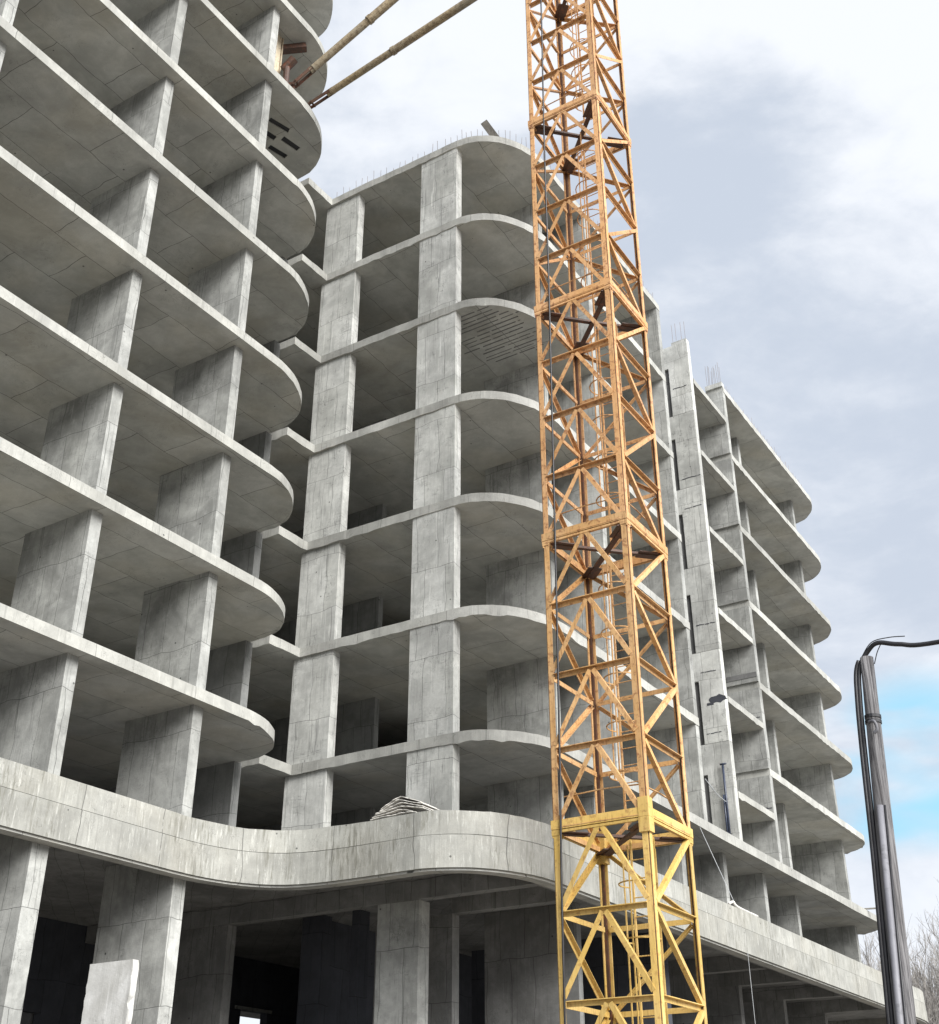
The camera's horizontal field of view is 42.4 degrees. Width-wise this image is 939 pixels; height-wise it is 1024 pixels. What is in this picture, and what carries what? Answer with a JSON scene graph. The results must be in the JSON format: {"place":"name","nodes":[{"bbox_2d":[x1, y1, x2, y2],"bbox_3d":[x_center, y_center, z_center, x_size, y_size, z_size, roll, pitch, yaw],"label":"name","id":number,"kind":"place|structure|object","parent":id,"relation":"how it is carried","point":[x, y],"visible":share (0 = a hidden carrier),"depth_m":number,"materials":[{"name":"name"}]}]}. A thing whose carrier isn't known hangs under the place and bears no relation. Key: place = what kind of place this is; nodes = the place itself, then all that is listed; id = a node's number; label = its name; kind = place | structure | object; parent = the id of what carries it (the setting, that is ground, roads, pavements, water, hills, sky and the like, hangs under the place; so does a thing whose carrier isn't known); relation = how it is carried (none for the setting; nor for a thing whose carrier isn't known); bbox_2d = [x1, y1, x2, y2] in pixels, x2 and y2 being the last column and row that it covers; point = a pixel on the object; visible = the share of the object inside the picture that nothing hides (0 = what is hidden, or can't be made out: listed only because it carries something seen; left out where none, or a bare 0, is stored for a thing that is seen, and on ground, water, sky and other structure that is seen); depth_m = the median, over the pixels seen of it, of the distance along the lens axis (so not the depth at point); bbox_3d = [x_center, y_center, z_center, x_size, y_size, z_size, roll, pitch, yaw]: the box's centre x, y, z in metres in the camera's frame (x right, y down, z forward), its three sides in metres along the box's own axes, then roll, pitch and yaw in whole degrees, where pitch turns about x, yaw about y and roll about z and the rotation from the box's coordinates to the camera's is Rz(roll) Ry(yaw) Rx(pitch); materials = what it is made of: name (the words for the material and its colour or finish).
{"place":"outdoors","nodes":[
{"label":"outdoors","id":0,"kind":"place"},
{"bbox_2d":[240,0,938,1023],"label":"sky","id":1,"kind":"structure","parent":0,"point":[785,153],"materials":[{"name":"white"}]},
{"label":"ground","id":2,"kind":"structure","parent":0,"visible":0},
{"bbox_2d":[81,959,138,1023],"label":"concrete post","id":3,"kind":"object","parent":2,"relation":"on","point":[110,992],"visible":1,"depth_m":10.79,"materials":[{"name":"grey concrete"}]},
{"bbox_2d":[0,0,927,1023],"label":"unfinished building","id":4,"kind":"structure","parent":2,"relation":"on","point":[272,612],"depth_m":29.65,"materials":[{"name":"concrete"}]},
{"bbox_2d":[274,33,306,85],"bbox_3d":[-5.297,-12.784,34.911,1.049,2.755,0.678,2,-29,-4],"label":"anchor frame","id":5,"kind":"object","parent":4,"relation":"on","point":[288,64],"visible":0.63,"depth_m":35.28,"materials":[{"name":"beige paint"}]},
{"bbox_2d":[291,0,398,89],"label":"tie bar","id":6,"kind":"object","parent":4,"relation":"on","point":[375,14],"visible":0.98,"depth_m":34.20,"materials":[{"name":"paint"}]},
{"bbox_2d":[308,0,476,108],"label":"tie bar","id":7,"kind":"object","parent":4,"relation":"on","point":[431,25],"visible":0.94,"depth_m":33.99,"materials":[{"name":"paint"}]},
{"bbox_2d":[371,811,415,820],"bbox_3d":[-1.323,5.935,23.471,1.079,0.049,0.590,-17,-33,28],"label":"metal sheet","id":8,"kind":"object","parent":4,"relation":"on","point":[398,814],"visible":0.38,"depth_m":23.29,"materials":[{"name":"grey metal"}]},
{"bbox_2d":[372,809,411,818],"bbox_3d":[-1.345,5.897,23.508,0.962,0.088,0.590,-17,-33,28],"label":"metal sheet","id":9,"kind":"object","parent":8,"relation":"on","point":[396,811],"visible":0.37,"depth_m":23.35,"materials":[{"name":"grey metal"}]},
{"bbox_2d":[375,806,430,815],"bbox_3d":[-1.218,5.817,23.460,1.144,0.118,0.589,-17,-33,28],"label":"metal sheet","id":10,"kind":"object","parent":9,"relation":"on","point":[416,809],"visible":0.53,"depth_m":23.33,"materials":[{"name":"grey metal"}]},
{"bbox_2d":[375,802,432,813],"bbox_3d":[-1.209,5.769,23.484,1.088,0.146,0.584,-17,-33,28],"label":"metal sheet","id":11,"kind":"object","parent":10,"relation":"on","point":[402,804],"visible":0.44,"depth_m":23.34,"materials":[{"name":"grey metal"}]},
{"bbox_2d":[380,799,438,810],"bbox_3d":[-1.160,5.708,23.478,1.002,0.178,0.590,-17,-33,28],"label":"metal sheet","id":12,"kind":"object","parent":11,"relation":"on","point":[406,801],"visible":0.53,"depth_m":23.37,"materials":[{"name":"grey metal"}]},
{"bbox_2d":[381,796,434,809],"bbox_3d":[-1.181,5.675,23.512,0.923,0.200,0.588,-17,-33,28],"label":"metal sheet","id":13,"kind":"object","parent":12,"relation":"on","point":[404,798],"visible":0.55,"depth_m":23.41,"materials":[{"name":"grey metal"}]},
{"bbox_2d":[481,120,498,136],"bbox_3d":[0.746,-11.222,36.173,0.822,1.266,0.131,1,-29,-1],"label":"wooden plank","id":14,"kind":"object","parent":4,"relation":"on","point":[488,128],"visible":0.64,"depth_m":36.28,"materials":[{"name":"grey wood"}]},
{"bbox_2d":[700,828,733,900],"bbox_3d":[6.582,9.394,32.122,0.015,2.336,1.009,22,-36,-34],"label":"slanting wire","id":15,"kind":"object","parent":4,"relation":"attached to","point":[716,863],"visible":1,"depth_m":32.13,"materials":[{"name":"grey metal"}]},
{"bbox_2d":[720,763,730,833],"bbox_3d":[7.618,8.557,35.879,0.200,2.300,0.082,-17,-33,28],"label":"drainpipe","id":16,"kind":"object","parent":4,"relation":"on","point":[727,819],"visible":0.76,"depth_m":35.81,"materials":[{"name":"metal"}]},
{"bbox_2d":[728,901,758,916],"bbox_3d":[7.175,10.368,31.652,0.116,0.180,1.867,-18,-34,30],"label":"short pipe","id":17,"kind":"object","parent":4,"relation":"on","point":[734,904],"visible":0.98,"depth_m":31.25,"materials":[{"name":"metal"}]},
{"bbox_2d":[748,958,754,1018],"bbox_3d":[7.060,13.774,29.297,0.012,5.930,0.010,-17,-33,28],"label":"hanging wire","id":18,"kind":"object","parent":4,"relation":"hanging from","point":[751,988],"visible":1,"depth_m":30.32,"materials":[{"name":"grey metal"}]},
{"bbox_2d":[525,0,707,1023],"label":"tower crane","id":19,"kind":"object","parent":2,"relation":"on","point":[603,843],"visible":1,"depth_m":24.47,"materials":[{"name":"metal"}]},
{"bbox_2d":[540,0,565,1023],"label":"power cable","id":20,"kind":"object","parent":19,"relation":"hanging from","point":[561,873],"visible":1,"depth_m":23.87,"materials":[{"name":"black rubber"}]},
{"bbox_2d":[860,656,916,1023],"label":"utility pole","id":21,"kind":"object","parent":2,"relation":"on","point":[901,982],"visible":1,"depth_m":12.97,"materials":[{"name":"grey metal"}]},
{"bbox_2d":[861,636,904,663],"bbox_3d":[4.796,1.588,14.024,0.561,0.289,0.030,-25,-37,37],"label":"thin service wire","id":22,"kind":"object","parent":21,"relation":"attached to","point":[880,644],"visible":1,"depth_m":14.07,"materials":[{"name":"black rubber"}]},
{"bbox_2d":[854,639,938,1023],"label":"overhead cable","id":23,"kind":"object","parent":21,"relation":"attached to","point":[873,851],"visible":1,"depth_m":13.28,"materials":[{"name":"black rubber"}]},
{"bbox_2d":[858,932,922,971],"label":"bare tree","id":24,"kind":"object","parent":2,"relation":"on","point":[869,945],"visible":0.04,"depth_m":62.51,"materials":[{"name":"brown plant"}]},
{"bbox_2d":[861,933,938,1023],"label":"bare tree","id":25,"kind":"object","parent":2,"relation":"on","point":[923,979],"visible":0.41,"depth_m":54.05,"materials":[{"name":"brown plant"}]},
{"bbox_2d":[862,929,938,1023],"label":"bare tree","id":26,"kind":"object","parent":2,"relation":"on","point":[929,971],"visible":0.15,"depth_m":56.76,"materials":[{"name":"brown plant"}]},
{"bbox_2d":[906,917,938,1006],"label":"bare tree","id":27,"kind":"object","parent":2,"relation":"on","point":[924,952],"visible":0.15,"depth_m":67.69,"materials":[{"name":"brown plant"}]},
{"bbox_2d":[911,881,938,1023],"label":"bare tree","id":28,"kind":"object","parent":2,"relation":"on","point":[932,945],"visible":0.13,"depth_m":62.64,"materials":[{"name":"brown plant"}]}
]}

